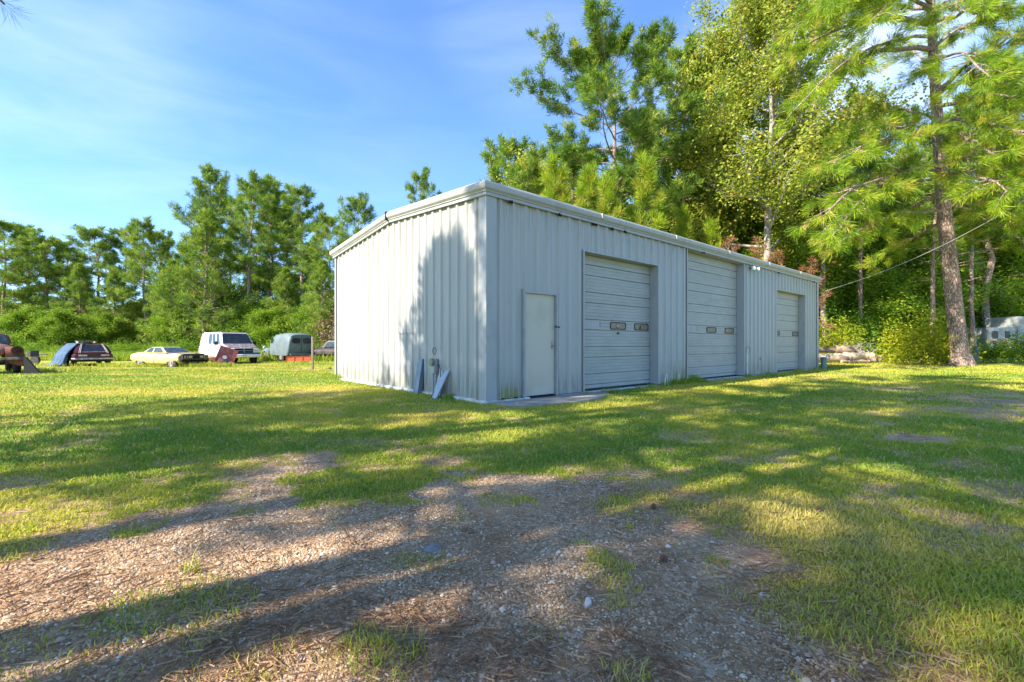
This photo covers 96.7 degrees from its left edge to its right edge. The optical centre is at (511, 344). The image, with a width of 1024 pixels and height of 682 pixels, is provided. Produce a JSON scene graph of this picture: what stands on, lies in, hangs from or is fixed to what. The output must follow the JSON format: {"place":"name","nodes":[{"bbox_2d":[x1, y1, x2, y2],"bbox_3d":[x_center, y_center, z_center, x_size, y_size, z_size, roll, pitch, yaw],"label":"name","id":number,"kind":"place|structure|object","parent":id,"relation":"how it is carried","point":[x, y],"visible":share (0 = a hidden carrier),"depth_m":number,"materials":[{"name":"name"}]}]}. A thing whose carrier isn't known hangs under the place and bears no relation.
{"place":"outdoors","nodes":[
{"label":"outdoors","id":0,"kind":"place"},
{"bbox_2d":[0,348,334,361],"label":"field grass","id":1,"kind":"structure","parent":0,"point":[123,356],"depth_m":33.88,"materials":[{"name":"green plant"}]},
{"bbox_2d":[0,452,931,681],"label":"gravel","id":2,"kind":"structure","parent":0,"point":[478,625],"depth_m":1.99,"materials":[{"name":"grey gravel"}]},
{"bbox_2d":[0,360,1023,681],"bbox_3d":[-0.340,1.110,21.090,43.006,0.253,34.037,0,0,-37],"label":"lawn grass","id":3,"kind":"structure","parent":0,"point":[502,428],"depth_m":4.34,"materials":[{"name":"green plant"}]},
{"bbox_2d":[0,348,1023,681],"bbox_3d":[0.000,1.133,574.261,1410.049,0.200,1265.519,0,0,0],"label":"ground","id":4,"kind":"structure","parent":0,"point":[250,478],"depth_m":2.46,"materials":[{"name":"soil"}]},
{"bbox_2d":[0,333,25,372],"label":"rusty truck","id":5,"kind":"object","parent":4,"relation":"on","point":[12,357],"visible":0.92,"depth_m":17.87,"materials":[{"name":"orange paint"}]},
{"bbox_2d":[0,309,37,344],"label":"broadleaf tree","id":6,"kind":"object","parent":4,"relation":"on","point":[8,319],"visible":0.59,"depth_m":46.47,"materials":[{"name":"green plant"}]},
{"bbox_2d":[0,222,59,304],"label":"pine tree","id":7,"kind":"object","parent":4,"relation":"on","point":[39,230],"visible":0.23,"depth_m":53.36,"materials":[{"name":"green plant"}]},
{"bbox_2d":[0,219,61,321],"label":"pine tree","id":8,"kind":"object","parent":4,"relation":"on","point":[11,227],"visible":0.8,"depth_m":50.05,"materials":[{"name":"green plant"}]},
{"bbox_2d":[3,304,81,349],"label":"broadleaf tree","id":9,"kind":"object","parent":4,"relation":"on","point":[30,311],"visible":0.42,"depth_m":47.11,"materials":[{"name":"green plant"}]},
{"bbox_2d":[0,233,88,325],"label":"pine tree","id":10,"kind":"object","parent":4,"relation":"on","point":[45,244],"visible":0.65,"depth_m":50.79,"materials":[{"name":"green plant"}]},
{"bbox_2d":[23,305,94,347],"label":"broadleaf tree","id":11,"kind":"object","parent":4,"relation":"on","point":[65,319],"visible":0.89,"depth_m":45.36,"materials":[{"name":"green plant"}]},
{"bbox_2d":[31,237,95,343],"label":"pine tree","id":12,"kind":"object","parent":4,"relation":"on","point":[69,242],"visible":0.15,"depth_m":54.17,"materials":[{"name":"green plant"}]},
{"bbox_2d":[32,262,112,345],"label":"pine tree","id":13,"kind":"object","parent":4,"relation":"on","point":[81,288],"visible":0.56,"depth_m":49.66,"materials":[{"name":"green plant"}]},
{"bbox_2d":[67,344,114,365],"bbox_3d":[-25.423,0.619,27.240,4.059,1.333,1.909,0,0,38],"label":"parked car","id":14,"kind":"object","parent":4,"relation":"on","point":[98,353],"visible":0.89,"depth_m":26.11,"materials":[{"name":"red paint"}]},
{"bbox_2d":[48,343,82,365],"bbox_3d":[-26.030,0.559,26.657,3.560,1.313,1.699,0,0,38],"label":"tarp","id":15,"kind":"object","parent":14,"relation":"hanging from","point":[61,355],"visible":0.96,"depth_m":25.93,"materials":[{"name":"blue plastic"}]},
{"bbox_2d":[45,224,147,308],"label":"pine tree","id":16,"kind":"object","parent":4,"relation":"on","point":[103,246],"visible":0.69,"depth_m":52.73,"materials":[{"name":"green plant"}]},
{"bbox_2d":[75,309,135,346],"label":"broadleaf tree","id":17,"kind":"object","parent":4,"relation":"on","point":[103,322],"visible":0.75,"depth_m":47.26,"materials":[{"name":"green plant"}]},
{"bbox_2d":[74,270,148,346],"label":"pine tree","id":18,"kind":"object","parent":4,"relation":"on","point":[111,295],"visible":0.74,"depth_m":48.66,"materials":[{"name":"green plant"}]},
{"bbox_2d":[88,224,150,299],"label":"pine tree","id":19,"kind":"object","parent":4,"relation":"on","point":[121,251],"visible":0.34,"depth_m":54.81,"materials":[{"name":"green plant"}]},
{"bbox_2d":[108,308,153,349],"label":"broadleaf tree","id":20,"kind":"object","parent":4,"relation":"on","point":[139,317],"visible":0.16,"depth_m":51.58,"materials":[{"name":"green plant"}]},
{"bbox_2d":[105,216,174,344],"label":"pine tree","id":21,"kind":"object","parent":4,"relation":"on","point":[147,234],"visible":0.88,"depth_m":49.35,"materials":[{"name":"green plant"}]},
{"bbox_2d":[131,228,188,303],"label":"pine tree","id":22,"kind":"object","parent":4,"relation":"on","point":[160,235],"visible":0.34,"depth_m":52.34,"materials":[{"name":"green plant"}]},
{"bbox_2d":[128,308,200,346],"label":"broadleaf tree","id":23,"kind":"object","parent":4,"relation":"on","point":[157,332],"visible":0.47,"depth_m":45.22,"materials":[{"name":"green plant"}]},
{"bbox_2d":[130,347,207,366],"bbox_3d":[-19.351,0.749,25.737,4.287,1.222,1.750,0,0,20],"label":"parked car","id":24,"kind":"object","parent":4,"relation":"on","point":[173,356],"visible":0.84,"depth_m":25.07,"materials":[{"name":"yellow paint"}]},
{"bbox_2d":[134,257,206,347],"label":"pine tree","id":25,"kind":"object","parent":4,"relation":"on","point":[169,270],"visible":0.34,"depth_m":47.34,"materials":[{"name":"green plant"}]},
{"bbox_2d":[157,332,199,351],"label":"bush","id":26,"kind":"object","parent":4,"relation":"on","point":[186,346],"visible":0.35,"depth_m":40.83,"materials":[{"name":"green plant"}]},
{"bbox_2d":[142,208,260,339],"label":"pine tree","id":27,"kind":"object","parent":4,"relation":"on","point":[201,239],"visible":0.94,"depth_m":45.04,"materials":[{"name":"green plant"}]},
{"bbox_2d":[167,161,246,325],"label":"pine tree","id":28,"kind":"object","parent":4,"relation":"on","point":[210,176],"visible":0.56,"depth_m":51.23,"materials":[{"name":"green plant"}]},
{"bbox_2d":[194,286,244,331],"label":"broadleaf tree","id":29,"kind":"object","parent":4,"relation":"on","point":[231,298],"visible":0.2,"depth_m":55.48,"materials":[{"name":"green plant"}]},
{"bbox_2d":[214,345,238,364],"bbox_3d":[-16.776,0.665,26.744,0.960,1.053,0.101,25,-35,-32],"label":"truck door","id":30,"kind":"structure","parent":4,"relation":"on","point":[227,353],"depth_m":26.79,"materials":[{"name":"red paint"}]},
{"bbox_2d":[191,192,264,329],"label":"pine tree","id":31,"kind":"object","parent":4,"relation":"on","point":[234,200],"visible":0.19,"depth_m":57.49,"materials":[{"name":"green plant"}]},
{"bbox_2d":[199,332,260,362],"bbox_3d":[-18.926,0.241,30.488,5.319,2.121,2.489,0,0,39],"label":"parked van","id":32,"kind":"object","parent":4,"relation":"on","point":[211,343],"visible":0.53,"depth_m":29.62,"materials":[{"name":"white paint"}]},
{"bbox_2d":[225,299,270,344],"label":"broadleaf tree","id":33,"kind":"object","parent":4,"relation":"on","point":[237,318],"visible":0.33,"depth_m":46.08,"materials":[{"name":"green plant"}]},
{"bbox_2d":[232,259,275,316],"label":"tree","id":34,"kind":"object","parent":4,"relation":"on","point":[262,292],"visible":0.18,"depth_m":59.07,"materials":[{"name":"green plant"}]},
{"bbox_2d":[218,168,293,304],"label":"pine tree","id":35,"kind":"object","parent":4,"relation":"on","point":[249,194],"visible":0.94,"depth_m":47.29,"materials":[{"name":"green plant"}]},
{"bbox_2d":[233,303,289,347],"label":"broadleaf tree","id":36,"kind":"object","parent":4,"relation":"on","point":[267,317],"visible":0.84,"depth_m":44.21,"materials":[{"name":"green plant"}]},
{"bbox_2d":[232,173,306,303],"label":"pine tree","id":37,"kind":"object","parent":4,"relation":"on","point":[273,252],"visible":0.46,"depth_m":49.91,"materials":[{"name":"green plant"}]},
{"bbox_2d":[250,267,304,345],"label":"pine tree","id":38,"kind":"object","parent":4,"relation":"on","point":[280,290],"visible":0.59,"depth_m":46.52,"materials":[{"name":"green plant"}]},
{"bbox_2d":[246,205,323,319],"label":"pine tree","id":39,"kind":"object","parent":4,"relation":"on","point":[292,241],"visible":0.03,"depth_m":55.12,"materials":[{"name":"green plant"}]},
{"bbox_2d":[261,333,310,361],"bbox_3d":[-16.880,0.228,34.170,5.082,2.155,1.995,0,0,41],"label":"trailer","id":40,"kind":"object","parent":4,"relation":"on","point":[283,346],"visible":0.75,"depth_m":32.61,"materials":[{"name":"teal metal"}]},
{"bbox_2d":[272,182,333,306],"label":"pine tree","id":41,"kind":"object","parent":4,"relation":"on","point":[292,200],"visible":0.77,"depth_m":47.90,"materials":[{"name":"green plant"}]},
{"bbox_2d":[283,302,323,342],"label":"broadleaf tree","id":42,"kind":"object","parent":4,"relation":"on","point":[298,316],"visible":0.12,"depth_m":44.53,"materials":[{"name":"green plant"}]},
{"bbox_2d":[281,242,333,339],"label":"pine tree","id":43,"kind":"object","parent":4,"relation":"on","point":[306,280],"visible":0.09,"depth_m":50.55,"materials":[{"name":"green plant"}]},
{"bbox_2d":[293,258,334,345],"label":"pine tree","id":44,"kind":"object","parent":4,"relation":"on","point":[317,285],"visible":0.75,"depth_m":41.59,"materials":[{"name":"green plant"}]},
{"bbox_2d":[308,341,334,357],"bbox_3d":[-13.047,0.512,33.507,4.655,1.566,1.682,0,0,8],"label":"old pickup","id":45,"kind":"object","parent":4,"relation":"on","point":[328,348],"visible":0.18,"depth_m":32.83,"materials":[{"name":"grey metal"}]},
{"bbox_2d":[296,208,349,309],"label":"pine tree","id":46,"kind":"object","parent":4,"relation":"on","point":[327,221],"visible":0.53,"depth_m":45.18,"materials":[{"name":"green plant"}]},
{"bbox_2d":[311,285,334,347],"bbox_3d":[-14.446,-1.620,36.883,4.416,6.850,4.445,0,0,0],"label":"dry bush","id":47,"kind":"object","parent":4,"relation":"on","point":[330,329],"visible":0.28,"depth_m":36.55,"materials":[{"name":"brown plant"}]},
{"bbox_2d":[328,190,377,248],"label":"pine tree","id":48,"kind":"object","parent":4,"relation":"on","point":[366,216],"visible":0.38,"depth_m":60.97,"materials":[{"name":"green plant"}]},
{"bbox_2d":[413,359,423,393],"bbox_3d":[-1.988,0.680,9.791,0.210,0.740,0.200,0,0,-40],"label":"metal sheet","id":49,"kind":"object","parent":4,"relation":"on","point":[419,377],"visible":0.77,"depth_m":9.72,"materials":[{"name":"grey metal"}]},
{"bbox_2d":[404,166,441,203],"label":"pine tree","id":50,"kind":"object","parent":4,"relation":"on","point":[424,184],"visible":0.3,"depth_m":66.20,"materials":[{"name":"green plant"}]},
{"bbox_2d":[463,134,529,186],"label":"pine tree","id":51,"kind":"object","parent":4,"relation":"on","point":[502,151],"visible":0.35,"depth_m":41.33,"materials":[{"name":"green plant"}]},
{"bbox_2d":[0,399,1023,681],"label":"pine straw","id":52,"kind":"object","parent":4,"relation":"on","point":[302,635],"visible":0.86,"depth_m":1.81,"materials":[{"name":"brown plant"}]},
{"bbox_2d":[496,136,575,202],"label":"broadleaf tree","id":53,"kind":"object","parent":4,"relation":"on","point":[525,159],"visible":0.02,"depth_m":37.04,"materials":[{"name":"green plant"}]},
{"bbox_2d":[501,154,574,201],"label":"pine tree","id":54,"kind":"object","parent":4,"relation":"on","point":[518,174],"visible":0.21,"depth_m":30.39,"materials":[{"name":"green plant"}]},
{"bbox_2d":[488,392,608,406],"bbox_3d":[1.005,1.061,8.729,3.115,0.058,0.970,0,0,-40],"label":"concrete pad","id":55,"kind":"object","parent":4,"relation":"on","point":[567,398],"visible":0.59,"depth_m":8.38,"materials":[{"name":"grey concrete"}]},
{"bbox_2d":[537,149,573,203],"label":"pine tree","id":56,"kind":"object","parent":4,"relation":"on","point":[553,180],"visible":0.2,"depth_m":22.81,"materials":[{"name":"green plant"}]},
{"bbox_2d":[329,180,821,403],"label":"metal building","id":57,"kind":"structure","parent":4,"relation":"on","point":[485,291],"depth_m":10.39,"materials":[{"name":"paint"}]},
{"bbox_2d":[522,289,559,397],"bbox_3d":[0.549,-0.005,8.926,0.982,2.090,0.158,0,0,-40],"label":"entry door","id":58,"kind":"structure","parent":57,"relation":"in","point":[540,326],"depth_m":8.93,"materials":[{"name":"beige paint"}]},
{"bbox_2d":[583,249,659,390],"bbox_3d":[2.541,-0.494,10.736,2.929,3.068,0.296,0,0,-40],"label":"garage door","id":59,"kind":"structure","parent":57,"relation":"in","point":[619,301],"depth_m":10.88,"materials":[{"name":"paint"}]},
{"bbox_2d":[686,248,744,378],"bbox_3d":[6.086,-0.809,13.728,3.659,3.698,0.296,0,0,-40],"label":"garage door","id":60,"kind":"structure","parent":57,"relation":"in","point":[711,288],"depth_m":13.95,"materials":[{"name":"paint"}]},
{"bbox_2d":[777,289,805,371],"bbox_3d":[10.667,-0.494,17.595,3.045,3.068,0.296,0,0,-40],"label":"garage door","id":61,"kind":"structure","parent":57,"relation":"in","point":[788,308],"depth_m":18.04,"materials":[{"name":"paint"}]},
{"bbox_2d":[523,143,628,220],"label":"pine tree","id":62,"kind":"object","parent":4,"relation":"on","point":[573,176],"visible":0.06,"depth_m":32.14,"materials":[{"name":"green plant"}]},
{"bbox_2d":[571,159,600,211],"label":"pine tree","id":63,"kind":"object","parent":4,"relation":"on","point":[587,184],"visible":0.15,"depth_m":25.66,"materials":[{"name":"green plant"}]},
{"bbox_2d":[593,170,622,217],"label":"pine tree","id":64,"kind":"object","parent":4,"relation":"on","point":[606,188],"visible":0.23,"depth_m":23.70,"materials":[{"name":"green plant"}]},
{"bbox_2d":[574,164,643,225],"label":"tree","id":65,"kind":"object","parent":4,"relation":"on","point":[624,201],"visible":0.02,"depth_m":40.75,"materials":[{"name":"green plant"}]},
{"bbox_2d":[508,0,728,220],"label":"pine tree","id":66,"kind":"object","parent":4,"relation":"on","point":[592,61],"visible":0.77,"depth_m":27.79,"materials":[{"name":"green plant"}]},
{"bbox_2d":[622,150,668,230],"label":"pine tree","id":67,"kind":"object","parent":4,"relation":"on","point":[645,187],"visible":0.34,"depth_m":24.60,"materials":[{"name":"green plant"}]},
{"bbox_2d":[623,112,680,215],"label":"pine tree","id":68,"kind":"object","parent":4,"relation":"on","point":[662,170],"visible":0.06,"depth_m":36.65,"materials":[{"name":"green plant"}]},
{"bbox_2d":[670,202,694,239],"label":"pine tree","id":69,"kind":"object","parent":4,"relation":"on","point":[681,220],"visible":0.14,"depth_m":25.93,"materials":[{"name":"green plant"}]},
{"bbox_2d":[651,28,721,213],"bbox_3d":[12.863,-10.927,33.279,5.352,24.376,6.740,0,0,33],"label":"pine tree","id":70,"kind":"object","parent":4,"relation":"on","point":[667,176],"visible":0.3,"depth_m":32.62,"materials":[{"name":"green plant"}]},
{"bbox_2d":[660,189,749,254],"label":"broadleaf tree","id":71,"kind":"object","parent":4,"relation":"on","point":[690,207],"visible":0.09,"depth_m":32.57,"materials":[{"name":"green plant"}]},
{"bbox_2d":[701,214,723,247],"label":"pine tree","id":72,"kind":"object","parent":4,"relation":"on","point":[710,228],"visible":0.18,"depth_m":26.79,"materials":[{"name":"green plant"}]},
{"bbox_2d":[678,30,758,207],"bbox_3d":[14.844,-11.148,34.307,5.093,24.825,6.414,0,0,-25],"label":"pine tree","id":73,"kind":"object","parent":4,"relation":"on","point":[725,134],"visible":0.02,"depth_m":33.11,"materials":[{"name":"green plant"}]},
{"bbox_2d":[659,4,787,252],"bbox_3d":[14.487,-11.424,33.434,9.408,25.564,7.582,0,0,-10],"label":"broadleaf tree","id":74,"kind":"object","parent":4,"relation":"on","point":[694,62],"visible":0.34,"depth_m":31.80,"materials":[{"name":"green plant"}]},
{"bbox_2d":[723,205,830,293],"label":"broadleaf tree","id":75,"kind":"object","parent":4,"relation":"on","point":[759,231],"visible":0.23,"depth_m":32.16,"materials":[{"name":"green plant"}]},
{"bbox_2d":[752,33,822,269],"bbox_3d":[20.566,-11.142,34.014,6.412,24.814,5.091,0,0,-34],"label":"pine tree","id":76,"kind":"object","parent":4,"relation":"on","point":[809,75],"visible":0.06,"depth_m":33.11,"materials":[{"name":"green plant"}]},
{"bbox_2d":[670,0,929,265],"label":"broadleaf tree","id":77,"kind":"object","parent":4,"relation":"on","point":[758,22],"visible":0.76,"depth_m":27.60,"materials":[{"name":"green plant"}]},
{"bbox_2d":[750,206,853,307],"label":"broadleaf tree","id":78,"kind":"object","parent":4,"relation":"on","point":[833,265],"visible":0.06,"depth_m":32.88,"materials":[{"name":"green plant"}]},
{"bbox_2d":[770,123,863,346],"bbox_3d":[21.631,-7.135,31.783,5.764,16.666,7.259,0,0,-25],"label":"pine tree","id":79,"kind":"object","parent":4,"relation":"on","point":[822,267],"visible":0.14,"depth_m":31.22,"materials":[{"name":"green plant"}]},
{"bbox_2d":[799,256,835,329],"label":"tree","id":80,"kind":"object","parent":4,"relation":"on","point":[810,271],"visible":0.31,"depth_m":23.29,"materials":[{"name":"brown plant"}]},
{"bbox_2d":[786,196,863,313],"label":"broadleaf tree","id":81,"kind":"object","parent":4,"relation":"on","point":[834,284],"visible":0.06,"depth_m":34.12,"materials":[{"name":"green plant"}]},
{"bbox_2d":[819,313,873,353],"bbox_3d":[21.143,-0.230,29.351,4.124,3.580,3.523,0,0,-16],"label":"bush","id":82,"kind":"object","parent":4,"relation":"on","point":[829,338],"visible":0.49,"depth_m":29.09,"materials":[{"name":"green plant"}]},
{"bbox_2d":[812,244,893,328],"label":"broadleaf tree","id":83,"kind":"object","parent":4,"relation":"on","point":[849,256],"visible":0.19,"depth_m":34.56,"materials":[{"name":"green plant"}]},
{"bbox_2d":[820,81,889,345],"bbox_3d":[24.927,-8.896,33.076,5.675,20.247,4.506,0,0,-28],"label":"pine tree","id":84,"kind":"object","parent":4,"relation":"on","point":[860,282],"visible":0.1,"depth_m":32.84,"materials":[{"name":"green plant"}]},
{"bbox_2d":[819,288,891,354],"bbox_3d":[22.834,-1.068,31.755,6.263,5.975,6.664,0,0,27],"label":"bush","id":85,"kind":"object","parent":4,"relation":"on","point":[856,323],"visible":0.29,"depth_m":31.09,"materials":[{"name":"green plant"}]},
{"bbox_2d":[819,278,895,329],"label":"broadleaf tree","id":86,"kind":"object","parent":4,"relation":"on","point":[839,301],"visible":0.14,"depth_m":34.36,"materials":[{"name":"green plant"}]},
{"bbox_2d":[831,299,914,358],"bbox_3d":[26.323,-0.874,33.891,6.292,5.429,5.913,0,0,23],"label":"bush","id":87,"kind":"object","parent":4,"relation":"on","point":[881,328],"visible":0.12,"depth_m":32.46,"materials":[{"name":"green plant"}]},
{"bbox_2d":[835,260,927,334],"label":"broadleaf tree","id":88,"kind":"object","parent":4,"relation":"on","point":[883,278],"visible":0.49,"depth_m":33.12,"materials":[{"name":"green plant"}]},
{"bbox_2d":[766,0,1023,365],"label":"pine tree","id":89,"kind":"object","parent":4,"relation":"on","point":[992,60],"visible":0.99,"depth_m":19.24,"materials":[{"name":"green plant"}]},
{"bbox_2d":[876,104,934,275],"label":"pine tree","id":90,"kind":"object","parent":4,"relation":"on","point":[895,151],"visible":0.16,"depth_m":36.33,"materials":[{"name":"green plant"}]},
{"bbox_2d":[856,233,968,315],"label":"broadleaf tree","id":91,"kind":"object","parent":4,"relation":"on","point":[926,267],"visible":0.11,"depth_m":35.99,"materials":[{"name":"green plant"}]},
{"bbox_2d":[880,268,967,356],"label":"broadleaf tree","id":92,"kind":"object","parent":4,"relation":"on","point":[915,277],"visible":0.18,"depth_m":34.33,"materials":[{"name":"green plant"}]},
{"bbox_2d":[881,217,966,303],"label":"broadleaf tree","id":93,"kind":"object","parent":4,"relation":"on","point":[927,236],"visible":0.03,"depth_m":36.73,"materials":[{"name":"green plant"}]},
{"bbox_2d":[868,299,991,365],"bbox_3d":[21.721,-0.309,24.476,5.208,4.267,4.970,0,0,0],"label":"bush","id":94,"kind":"object","parent":4,"relation":"on","point":[925,351],"visible":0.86,"depth_m":23.79,"materials":[{"name":"green plant"}]},
{"bbox_2d":[885,111,990,358],"bbox_3d":[28.661,-7.135,30.543,5.681,16.666,4.511,0,0,12],"label":"pine tree","id":95,"kind":"object","parent":4,"relation":"on","point":[928,158],"visible":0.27,"depth_m":30.71,"materials":[{"name":"green plant"}]},
{"bbox_2d":[900,235,1023,330],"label":"broadleaf tree","id":96,"kind":"object","parent":4,"relation":"on","point":[964,275],"visible":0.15,"depth_m":35.57,"materials":[{"name":"green plant"}]},
{"bbox_2d":[923,89,1016,352],"bbox_3d":[32.161,-8.458,32.293,5.524,19.356,4.386,0,0,-6],"label":"pine tree","id":97,"kind":"object","parent":4,"relation":"on","point":[971,276],"visible":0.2,"depth_m":31.95,"materials":[{"name":"green plant"}]},
{"bbox_2d":[922,68,1023,356],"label":"pine tree","id":98,"kind":"object","parent":4,"relation":"on","point":[988,272],"visible":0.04,"depth_m":37.46,"materials":[{"name":"green plant"}]},
{"bbox_2d":[929,218,1023,320],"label":"broadleaf tree","id":99,"kind":"object","parent":4,"relation":"on","point":[992,301],"visible":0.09,"depth_m":37.85,"materials":[{"name":"green plant"}]},
{"bbox_2d":[942,274,1023,327],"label":"broadleaf tree","id":100,"kind":"object","parent":4,"relation":"on","point":[993,314],"visible":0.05,"depth_m":38.51,"materials":[{"name":"green plant"}]},
{"bbox_2d":[966,49,1023,277],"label":"pine tree","id":101,"kind":"object","parent":4,"relation":"on","point":[1017,243],"visible":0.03,"depth_m":36.08,"materials":[{"name":"green plant"}]},
{"bbox_2d":[968,249,1023,322],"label":"broadleaf tree","id":102,"kind":"object","parent":4,"relation":"on","point":[1008,264],"visible":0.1,"depth_m":39.04,"materials":[{"name":"green plant"}]},
{"bbox_2d":[968,316,1023,358],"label":"camper","id":103,"kind":"object","parent":4,"relation":"on","point":[998,328],"visible":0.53,"depth_m":33.23,"materials":[{"name":"white metal"}]},
{"bbox_2d":[972,330,1023,363],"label":"bush","id":104,"kind":"object","parent":4,"relation":"on","point":[1000,347],"visible":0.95,"depth_m":25.84,"materials":[{"name":"green plant"}]},
{"bbox_2d":[0,0,1023,308],"label":"sky","id":105,"kind":"structure","parent":0,"point":[109,109],"materials":[{"name":"blue"}]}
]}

